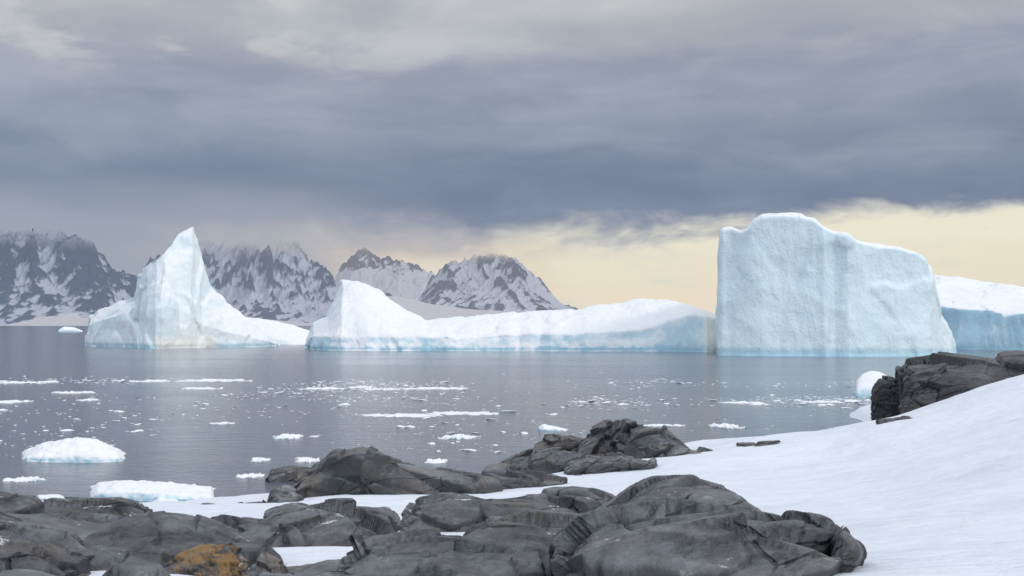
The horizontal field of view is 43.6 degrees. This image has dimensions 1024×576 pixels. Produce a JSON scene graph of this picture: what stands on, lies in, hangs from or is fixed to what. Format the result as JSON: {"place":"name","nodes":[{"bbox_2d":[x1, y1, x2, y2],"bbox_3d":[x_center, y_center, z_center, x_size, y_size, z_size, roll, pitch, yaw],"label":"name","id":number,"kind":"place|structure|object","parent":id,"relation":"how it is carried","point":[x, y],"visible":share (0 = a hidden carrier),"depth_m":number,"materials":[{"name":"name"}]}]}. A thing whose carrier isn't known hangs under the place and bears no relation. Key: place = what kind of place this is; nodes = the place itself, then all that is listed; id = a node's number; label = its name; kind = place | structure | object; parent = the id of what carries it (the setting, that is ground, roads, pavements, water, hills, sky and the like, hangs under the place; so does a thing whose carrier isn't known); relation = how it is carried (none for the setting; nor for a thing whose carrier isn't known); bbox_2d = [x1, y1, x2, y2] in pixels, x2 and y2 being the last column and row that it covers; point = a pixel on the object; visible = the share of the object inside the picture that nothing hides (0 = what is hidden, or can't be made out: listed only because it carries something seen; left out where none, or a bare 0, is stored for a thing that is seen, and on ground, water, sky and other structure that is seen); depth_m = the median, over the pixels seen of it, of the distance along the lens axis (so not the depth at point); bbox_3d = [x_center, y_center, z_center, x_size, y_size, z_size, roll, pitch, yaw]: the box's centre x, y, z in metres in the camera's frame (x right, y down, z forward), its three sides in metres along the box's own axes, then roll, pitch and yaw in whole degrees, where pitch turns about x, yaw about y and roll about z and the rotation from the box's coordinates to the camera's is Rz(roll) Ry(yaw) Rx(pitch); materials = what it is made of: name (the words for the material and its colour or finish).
{"place":"outdoors","nodes":[
{"label":"outdoors","id":0,"kind":"place"},
{"bbox_2d":[0,236,136,324],"bbox_3d":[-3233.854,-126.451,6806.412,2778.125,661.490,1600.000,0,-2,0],"label":"mountain","id":1,"kind":"structure","parent":0,"point":[60,277],"depth_m":6609.91,"materials":[{"name":"grey stone"}]},
{"bbox_2d":[0,313,310,325],"bbox_3d":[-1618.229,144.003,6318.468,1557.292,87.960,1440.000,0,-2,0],"label":"snow slope","id":2,"kind":"structure","parent":0,"point":[72,319],"depth_m":5961.57,"materials":[{"name":"white snow"}]},
{"bbox_2d":[0,510,518,575],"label":"rocky ground","id":3,"kind":"structure","parent":0,"point":[134,563],"depth_m":9.16,"materials":[{"name":"grey stone"}]},
{"bbox_2d":[0,522,94,575],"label":"shore rock","id":4,"kind":"object","parent":3,"relation":"on","point":[56,552],"visible":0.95,"depth_m":8.55,"materials":[{"name":"grey stone"}]},
{"bbox_2d":[0,491,152,516],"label":"shore rock","id":5,"kind":"object","parent":3,"relation":"on","point":[16,503],"visible":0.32,"depth_m":19.53,"materials":[{"name":"grey stone"}]},
{"bbox_2d":[83,511,254,570],"bbox_3d":[-2.722,2.214,9.773,1.536,0.986,2.104,0,-2,-10],"label":"shore rock","id":6,"kind":"object","parent":3,"relation":"on","point":[167,536],"visible":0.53,"depth_m":9.57,"materials":[{"name":"grey stone"}]},
{"bbox_2d":[163,542,248,575],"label":"shore rock","id":7,"kind":"object","parent":3,"relation":"on","point":[209,559],"visible":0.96,"depth_m":8.70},
{"bbox_2d":[246,551,293,575],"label":"shore rock","id":8,"kind":"object","parent":3,"relation":"on","point":[266,561],"visible":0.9,"depth_m":8.00,"materials":[{"name":"grey stone"}]},
{"bbox_2d":[263,502,313,518],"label":"shore rock","id":9,"kind":"object","parent":3,"relation":"on","point":[271,511],"visible":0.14,"depth_m":21.64,"materials":[{"name":"grey stone"}]},
{"bbox_2d":[235,498,402,547],"bbox_3d":[-1.639,2.482,11.601,2.364,1.082,1.603,1,-2,-37],"label":"shore rock","id":10,"kind":"object","parent":3,"relation":"on","point":[334,522],"visible":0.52,"depth_m":11.42,"materials":[{"name":"grey stone"}]},
{"bbox_2d":[202,446,502,504],"bbox_3d":[-4.062,4.745,30.610,7.670,2.137,5.168,1,-2,-26],"label":"shore rock","id":11,"kind":"object","parent":3,"relation":"on","point":[370,470],"visible":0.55,"depth_m":29.49,"materials":[{"name":"grey stone"}]},
{"bbox_2d":[320,509,580,575],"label":"shore rock","id":12,"kind":"object","parent":3,"relation":"on","point":[518,543],"visible":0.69,"depth_m":7.62,"materials":[{"name":"grey stone"}]},
{"bbox_2d":[400,486,614,531],"bbox_3d":[0.203,3.002,15.297,3.566,1.156,2.157,1,-2,-25],"label":"shore rock","id":13,"kind":"object","parent":3,"relation":"on","point":[448,512],"visible":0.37,"depth_m":14.80,"materials":[{"name":"grey stone"}]},
{"bbox_2d":[498,469,567,489],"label":"shore rock","id":14,"kind":"object","parent":3,"relation":"on","point":[512,479],"visible":0.25,"depth_m":32.22,"materials":[{"name":"grey stone"}]},
{"bbox_2d":[605,474,760,523],"bbox_3d":[1.664,2.477,12.724,1.825,1.261,2.697,0,-2,0],"label":"shore rock","id":15,"kind":"object","parent":3,"relation":"on","point":[644,499],"visible":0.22,"depth_m":12.33,"materials":[{"name":"grey stone"}]},
{"bbox_2d":[549,496,866,575],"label":"shore rock","id":16,"kind":"object","parent":3,"relation":"on","point":[683,537],"visible":0.98,"depth_m":6.73,"materials":[{"name":"grey stone"}]},
{"bbox_2d":[136,247,391,322],"bbox_3d":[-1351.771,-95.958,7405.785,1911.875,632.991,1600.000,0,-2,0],"label":"mountain","id":17,"kind":"structure","parent":0,"point":[277,285],"depth_m":7264.43,"materials":[{"name":"grey stone"}]},
{"bbox_2d":[335,250,434,299],"bbox_3d":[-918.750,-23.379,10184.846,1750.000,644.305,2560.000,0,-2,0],"label":"mountain","id":18,"kind":"structure","parent":0,"point":[398,278],"depth_m":10193.61,"materials":[{"name":"white snow"}]},
{"bbox_2d":[307,296,521,324],"bbox_3d":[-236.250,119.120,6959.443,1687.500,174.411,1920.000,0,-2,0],"label":"glacier slope","id":19,"kind":"structure","parent":0,"point":[426,311],"depth_m":6958.67,"materials":[{"name":"white snow"}]},
{"bbox_2d":[418,257,577,311],"bbox_3d":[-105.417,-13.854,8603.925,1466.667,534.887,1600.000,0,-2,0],"label":"mountain","id":20,"kind":"structure","parent":0,"point":[500,284],"depth_m":8468.67,"materials":[{"name":"grey stone"}]},
{"bbox_2d":[0,326,1023,502],"bbox_3d":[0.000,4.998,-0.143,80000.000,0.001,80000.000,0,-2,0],"label":"water","id":21,"kind":"structure","parent":0,"point":[179,448],"depth_m":83.33,"materials":[{"name":"grey liquid"}]},
{"bbox_2d":[0,381,36,383],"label":"ice floe","id":22,"kind":"object","parent":21,"relation":"on","point":[6,382],"visible":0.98,"depth_m":110.09,"materials":[{"name":"white ice"}]},
{"bbox_2d":[4,400,32,401],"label":"ice floe","id":23,"kind":"object","parent":21,"relation":"on","point":[16,400],"visible":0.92,"depth_m":83.19,"materials":[{"name":"white ice"}]},
{"bbox_2d":[3,476,46,481],"bbox_3d":[-15.727,6.282,41.224,1.496,0.402,1.094,0,-2,0],"label":"ice floe","id":24,"kind":"object","parent":21,"relation":"on","point":[27,479],"visible":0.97,"depth_m":41.04,"materials":[{"name":"white ice"}]},
{"bbox_2d":[37,380,59,382],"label":"ice floe","id":25,"kind":"object","parent":21,"relation":"on","point":[47,381],"visible":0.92,"depth_m":110.77,"materials":[{"name":"white ice"}]},
{"bbox_2d":[37,494,63,499],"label":"iceberg","id":26,"kind":"object","parent":21,"relation":"on","point":[43,497],"visible":0.31,"depth_m":36.55,"materials":[{"name":"white ice"}]},
{"bbox_2d":[58,327,82,331],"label":"iceberg","id":27,"kind":"object","parent":21,"relation":"on","point":[68,329],"visible":0.94,"depth_m":880.00,"materials":[{"name":"white ice"}]},
{"bbox_2d":[51,391,94,393],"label":"ice floe","id":28,"kind":"object","parent":21,"relation":"on","point":[67,392],"visible":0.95,"depth_m":93.47,"materials":[{"name":"white ice"}]},
{"bbox_2d":[21,437,125,462],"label":"iceberg","id":29,"kind":"object","parent":21,"relation":"on","point":[78,450],"visible":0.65,"depth_m":46.93,"materials":[{"name":"white ice"}]},
{"bbox_2d":[76,398,97,400],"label":"ice floe","id":30,"kind":"object","parent":21,"relation":"on","point":[90,399],"visible":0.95,"depth_m":84.34,"materials":[{"name":"white ice"}]},
{"bbox_2d":[128,380,169,381],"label":"ice floe","id":31,"kind":"object","parent":21,"relation":"on","point":[151,381],"visible":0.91,"depth_m":112.43,"materials":[{"name":"white ice"}]},
{"bbox_2d":[90,480,215,500],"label":"iceberg","id":32,"kind":"object","parent":21,"relation":"on","point":[142,490],"visible":0.7,"depth_m":36.66,"materials":[{"name":"white ice"}]},
{"bbox_2d":[153,497,177,501],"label":"iceberg","id":33,"kind":"object","parent":21,"relation":"on","point":[160,499],"visible":0.36,"depth_m":35.85,"materials":[{"name":"white ice"}]},
{"bbox_2d":[85,227,279,348],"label":"iceberg","id":34,"kind":"object","parent":21,"relation":"on","point":[177,300],"visible":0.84,"depth_m":277.50,"materials":[{"name":"white ice"}]},
{"bbox_2d":[182,387,222,389],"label":"ice floe","id":35,"kind":"object","parent":21,"relation":"on","point":[187,388],"visible":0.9,"depth_m":99.60,"materials":[{"name":"white ice"}]},
{"bbox_2d":[175,379,251,381],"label":"ice floe","id":36,"kind":"object","parent":21,"relation":"on","point":[210,380],"visible":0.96,"depth_m":113.35,"materials":[{"name":"white ice"}]},
{"bbox_2d":[209,422,234,423],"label":"ice floe","id":37,"kind":"object","parent":21,"relation":"on","point":[223,423],"visible":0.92,"depth_m":64.45,"materials":[{"name":"white ice"}]},
{"bbox_2d":[236,473,264,477],"bbox_3d":[-8.598,6.303,42.147,0.931,0.412,1.028,-1,-2,38],"label":"ice floe","id":38,"kind":"object","parent":21,"relation":"on","point":[251,475],"visible":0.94,"depth_m":42.04,"materials":[{"name":"white ice"}]},
{"bbox_2d":[251,457,270,462],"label":"ice floe","id":39,"kind":"object","parent":21,"relation":"on","point":[258,459],"visible":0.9,"depth_m":47.03,"materials":[{"name":"white ice"}]},
{"bbox_2d":[247,317,308,344],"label":"iceberg","id":40,"kind":"object","parent":21,"relation":"on","point":[280,333],"visible":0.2,"depth_m":331.18,"materials":[{"name":"white ice"}]},
{"bbox_2d":[272,433,302,439],"bbox_3d":[-9.969,6.695,56.629,1.330,0.458,2.305,0,-2,0],"label":"ice floe","id":41,"kind":"object","parent":21,"relation":"on","point":[286,436],"visible":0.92,"depth_m":56.52,"materials":[{"name":"white ice"}]},
{"bbox_2d":[295,457,319,462],"bbox_3d":[-7.531,6.436,47.104,0.943,0.431,1.547,0,-2,-11],"label":"ice floe","id":42,"kind":"object","parent":21,"relation":"on","point":[305,459],"visible":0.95,"depth_m":46.91,"materials":[{"name":"white ice"}]},
{"bbox_2d":[300,387,340,389],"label":"ice floe","id":43,"kind":"object","parent":21,"relation":"on","point":[307,388],"visible":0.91,"depth_m":99.39,"materials":[{"name":"white ice"}]},
{"bbox_2d":[347,385,376,387],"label":"ice floe","id":44,"kind":"object","parent":21,"relation":"on","point":[360,386],"visible":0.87,"depth_m":101.77,"materials":[{"name":"white ice"}]},
{"bbox_2d":[359,388,400,389],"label":"ice floe","id":45,"kind":"object","parent":21,"relation":"on","point":[381,389],"visible":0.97,"depth_m":98.45,"materials":[{"name":"white ice"}]},
{"bbox_2d":[362,413,441,416],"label":"ice floe","id":46,"kind":"object","parent":21,"relation":"on","point":[404,415],"visible":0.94,"depth_m":70.05,"materials":[{"name":"white ice"}]},
{"bbox_2d":[0,374,868,456],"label":"brash ice","id":47,"kind":"structure","parent":21,"relation":"on","point":[394,386],"depth_m":86.55,"materials":[{"name":"white ice"}]},
{"bbox_2d":[402,387,466,389],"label":"ice floe","id":48,"kind":"object","parent":21,"relation":"on","point":[442,388],"visible":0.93,"depth_m":99.67,"materials":[{"name":"white ice"}]},
{"bbox_2d":[425,458,447,463],"bbox_3d":[-2.750,6.425,46.678,0.846,0.428,1.436,0,-2,0],"label":"ice floe","id":49,"kind":"object","parent":21,"relation":"on","point":[431,461],"visible":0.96,"depth_m":46.47,"materials":[{"name":"white ice"}]},
{"bbox_2d":[438,434,480,439],"bbox_3d":[-2.440,6.694,56.686,1.727,0.464,2.072,-1,-2,18],"label":"ice floe","id":50,"kind":"object","parent":21,"relation":"on","point":[458,436],"visible":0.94,"depth_m":56.22,"materials":[{"name":"white ice"}]},
{"bbox_2d":[425,411,497,414],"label":"ice floe","id":51,"kind":"object","parent":21,"relation":"on","point":[467,413],"visible":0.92,"depth_m":71.68,"materials":[{"name":"white ice"}]},
{"bbox_2d":[305,279,716,351],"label":"iceberg","id":52,"kind":"object","parent":21,"relation":"on","point":[360,316],"visible":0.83,"depth_m":245.43,"materials":[{"name":"white ice"}]},
{"bbox_2d":[538,424,566,430],"bbox_3d":[1.979,6.635,60.768,1.463,0.365,1.308,0,-2,0],"label":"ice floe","id":53,"kind":"object","parent":21,"relation":"on","point":[543,427],"visible":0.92,"depth_m":60.34,"materials":[{"name":"white ice"}]},
{"bbox_2d":[643,424,684,425],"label":"ice floe","id":54,"kind":"object","parent":21,"relation":"on","point":[663,424],"visible":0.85,"depth_m":63.32,"materials":[{"name":"white ice"}]},
{"bbox_2d":[708,423,744,428],"bbox_3d":[10.449,6.868,62.669,1.635,0.459,2.691,0,-2,0],"label":"ice floe","id":55,"kind":"object","parent":21,"relation":"on","point":[727,426],"visible":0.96,"depth_m":62.32,"materials":[{"name":"white ice"}]},
{"bbox_2d":[718,401,762,403],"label":"ice floe","id":56,"kind":"object","parent":21,"relation":"on","point":[744,402],"visible":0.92,"depth_m":81.69,"materials":[{"name":"white ice"}]},
{"bbox_2d":[800,400,842,402],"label":"ice floe","id":57,"kind":"object","parent":21,"relation":"on","point":[821,401],"visible":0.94,"depth_m":82.19,"materials":[{"name":"white ice"}]},
{"bbox_2d":[715,212,956,356],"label":"iceberg","id":58,"kind":"object","parent":21,"relation":"on","point":[793,284],"visible":0.78,"depth_m":203.32,"materials":[{"name":"white ice"}]},
{"bbox_2d":[853,371,886,396],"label":"iceberg","id":59,"kind":"object","parent":21,"relation":"on","point":[864,383],"visible":0.43,"depth_m":89.30,"materials":[{"name":"white ice"}]},
{"bbox_2d":[934,275,1023,349],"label":"iceberg","id":60,"kind":"object","parent":21,"relation":"on","point":[979,315],"visible":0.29,"depth_m":255.66,"materials":[{"name":"white ice"}]},
{"bbox_2d":[0,0,1023,313],"label":"sky","id":61,"kind":"structure","parent":0,"point":[604,148],"materials":[{"name":"grey"}]},
{"bbox_2d":[41,374,1023,575],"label":"snow ground","id":62,"kind":"structure","parent":0,"point":[935,489],"depth_m":27.67,"materials":[{"name":"white snow"}]},
{"bbox_2d":[265,465,310,481],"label":"shore rock","id":63,"kind":"object","parent":62,"relation":"on","point":[285,474],"visible":0.06,"depth_m":40.92,"materials":[{"name":"grey stone"}]},
{"bbox_2d":[534,433,586,450],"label":"shore rock","id":64,"kind":"object","parent":62,"relation":"on","point":[566,443],"visible":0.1,"depth_m":50.51,"materials":[{"name":"grey stone"}]},
{"bbox_2d":[481,447,641,476],"bbox_3d":[1.486,6.030,40.471,5.696,2.075,2.693,-1,-2,33],"label":"shore rock","id":65,"kind":"object","parent":62,"relation":"on","point":[552,460],"visible":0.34,"depth_m":39.84,"materials":[{"name":"grey stone"}]},
{"bbox_2d":[564,452,657,475],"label":"shore rock","id":66,"kind":"object","parent":62,"relation":"on","point":[614,462],"visible":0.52,"depth_m":37.87,"materials":[{"name":"grey stone"}]},
{"bbox_2d":[577,418,712,458],"bbox_3d":[4.411,6.115,45.604,2.717,2.968,7.818,1,-2,-32],"label":"shore rock","id":67,"kind":"object","parent":62,"relation":"on","point":[629,437],"visible":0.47,"depth_m":44.20,"materials":[{"name":"grey stone"}]},
{"bbox_2d":[736,440,780,446],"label":"shore rock","id":68,"kind":"object","parent":62,"relation":"on","point":[753,444],"visible":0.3,"depth_m":44.06,"materials":[{"name":"grey stone"}]},
{"bbox_2d":[870,375,899,420],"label":"shore rock","id":69,"kind":"object","parent":62,"relation":"on","point":[885,393],"visible":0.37,"depth_m":59.96,"materials":[{"name":"grey stone"}]},
{"bbox_2d":[875,416,911,424],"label":"shore rock","id":70,"kind":"object","parent":62,"relation":"on","point":[882,421],"visible":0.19,"depth_m":45.09,"materials":[{"name":"grey stone"}]},
{"bbox_2d":[898,363,996,414],"bbox_3d":[19.536,4.837,57.260,5.096,2.972,3.280,0,-2,0],"label":"shore rock","id":71,"kind":"object","parent":62,"relation":"on","point":[926,386],"visible":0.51,"depth_m":56.34,"materials":[{"name":"grey stone"}]},
{"bbox_2d":[895,350,1023,403],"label":"shore rock","id":72,"kind":"object","parent":62,"relation":"on","point":[1002,365],"visible":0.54,"depth_m":60.01,"materials":[{"name":"grey stone"}]}
]}

